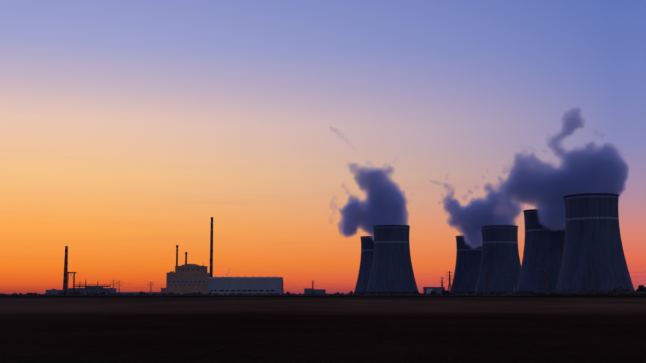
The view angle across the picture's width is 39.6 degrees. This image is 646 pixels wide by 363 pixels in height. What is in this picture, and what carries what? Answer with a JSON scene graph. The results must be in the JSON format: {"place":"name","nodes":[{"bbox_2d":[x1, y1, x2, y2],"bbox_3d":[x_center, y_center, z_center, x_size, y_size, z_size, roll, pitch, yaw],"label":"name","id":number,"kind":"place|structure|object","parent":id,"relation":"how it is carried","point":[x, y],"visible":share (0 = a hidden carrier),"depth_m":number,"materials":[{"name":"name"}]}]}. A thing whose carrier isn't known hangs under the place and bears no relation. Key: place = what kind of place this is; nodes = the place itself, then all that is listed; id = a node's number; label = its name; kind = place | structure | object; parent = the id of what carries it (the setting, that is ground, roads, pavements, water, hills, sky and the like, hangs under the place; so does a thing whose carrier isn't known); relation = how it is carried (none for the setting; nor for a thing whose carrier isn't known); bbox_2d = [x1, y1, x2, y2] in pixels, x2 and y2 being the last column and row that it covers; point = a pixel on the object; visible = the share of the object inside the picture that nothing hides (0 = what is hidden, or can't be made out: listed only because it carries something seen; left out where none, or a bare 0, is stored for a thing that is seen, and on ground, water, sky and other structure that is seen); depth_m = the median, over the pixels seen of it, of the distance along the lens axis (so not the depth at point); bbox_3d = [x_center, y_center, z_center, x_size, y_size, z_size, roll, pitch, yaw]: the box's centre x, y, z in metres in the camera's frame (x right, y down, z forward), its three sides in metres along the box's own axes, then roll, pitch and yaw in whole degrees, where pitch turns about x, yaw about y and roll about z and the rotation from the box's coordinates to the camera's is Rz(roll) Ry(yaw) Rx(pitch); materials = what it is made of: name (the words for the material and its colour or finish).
{"place":"outdoors","nodes":[
{"label":"outdoors","id":0,"kind":"place"},
{"bbox_2d":[161,264,209,294],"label":"reactor building","id":1,"kind":"structure","parent":0,"point":[187,278],"depth_m":1994.43,"materials":[{"name":"grey concrete"}]},
{"bbox_2d":[176,245,178,265],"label":"vent stack","id":2,"kind":"object","parent":1,"relation":"on","point":[177,246],"visible":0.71,"depth_m":2019.82,"materials":[{"name":"grey metal"}]},
{"bbox_2d":[304,288,325,293],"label":"service building","id":3,"kind":"structure","parent":0,"point":[316,291],"depth_m":2033.41,"materials":[{"name":"grey concrete"}]},
{"bbox_2d":[0,294,645,362],"bbox_3d":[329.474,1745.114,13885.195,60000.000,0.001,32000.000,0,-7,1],"label":"ground","id":4,"kind":"structure","parent":0,"point":[322,329],"depth_m":83.92,"materials":[{"name":"black soil"}]},
{"bbox_2d":[63,246,67,294],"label":"boiler chimney","id":5,"kind":"object","parent":4,"relation":"on","point":[65,270],"visible":0.88,"depth_m":2030.36,"materials":[{"name":"grey concrete"}]},
{"bbox_2d":[66,272,110,294],"bbox_3d":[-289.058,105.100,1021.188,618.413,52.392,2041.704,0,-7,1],"label":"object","id":6,"kind":"object","parent":4,"relation":"on","point":[85,286],"visible":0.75,"depth_m":2006.76,"materials":[{"name":"grey metal"}]},
{"bbox_2d":[46,287,160,294],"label":"buildings","id":7,"kind":"structure","parent":4,"relation":"on","point":[94,290],"depth_m":2017.96,"materials":[{"name":"grey concrete"}]},
{"bbox_2d":[207,276,282,294],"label":"turbine hall","id":8,"kind":"structure","parent":4,"relation":"on","point":[253,285],"depth_m":1993.73,"materials":[{"name":"grey"}]},
{"bbox_2d":[210,217,212,276],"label":"chimney","id":9,"kind":"object","parent":8,"relation":"on","point":[211,252],"visible":0.83,"depth_m":2038.92,"materials":[{"name":"grey concrete"}]},
{"bbox_2d":[0,285,645,296],"bbox_3d":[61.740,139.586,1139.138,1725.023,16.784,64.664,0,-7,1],"label":"treeline","id":10,"kind":"object","parent":4,"relation":"on","point":[621,291],"visible":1,"depth_m":1111.32,"materials":[{"name":"black plant"}]},
{"bbox_2d":[79,262,645,293],"bbox_3d":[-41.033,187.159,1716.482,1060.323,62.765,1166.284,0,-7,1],"label":"electricity pylons","id":11,"kind":"object","parent":4,"relation":"on","point":[486,282],"visible":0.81,"depth_m":1831.18,"materials":[{"name":"grey metal"}]},
{"bbox_2d":[353,236,373,293],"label":"cooling tower","id":12,"kind":"structure","parent":4,"relation":"on","point":[367,248],"depth_m":2297.32,"materials":[{"name":"concrete"},{"name":"white paint"}]},
{"bbox_2d":[365,225,418,294],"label":"cooling tower","id":13,"kind":"structure","parent":4,"relation":"on","point":[391,269],"depth_m":1929.15,"materials":[{"name":"concrete"},{"name":"white paint"}]},
{"bbox_2d":[451,235,481,294],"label":"cooling tower","id":14,"kind":"structure","parent":4,"relation":"on","point":[468,257],"depth_m":2265.65,"materials":[{"name":"concrete"},{"name":"white paint"}]},
{"bbox_2d":[423,287,516,293],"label":"switchyard buildings","id":15,"kind":"structure","parent":4,"relation":"on","point":[428,290],"depth_m":1929.08,"materials":[{"name":"grey concrete"}]},
{"bbox_2d":[475,225,520,294],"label":"cooling tower","id":16,"kind":"structure","parent":4,"relation":"on","point":[500,250],"depth_m":1939.78,"materials":[{"name":"concrete"},{"name":"white paint"}]},
{"bbox_2d":[515,209,564,294],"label":"cooling tower","id":17,"kind":"structure","parent":4,"relation":"on","point":[542,245],"depth_m":1558.39,"materials":[{"name":"concrete"},{"name":"white paint"}]},
{"bbox_2d":[555,193,634,291],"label":"cooling tower","id":18,"kind":"structure","parent":4,"relation":"on","point":[592,234],"depth_m":1322.07,"materials":[{"name":"concrete"},{"name":"white paint"}]},
{"bbox_2d":[0,0,645,293],"label":"sky","id":19,"kind":"structure","parent":0,"point":[302,128],"materials":[{"name":"orange"}]}
]}

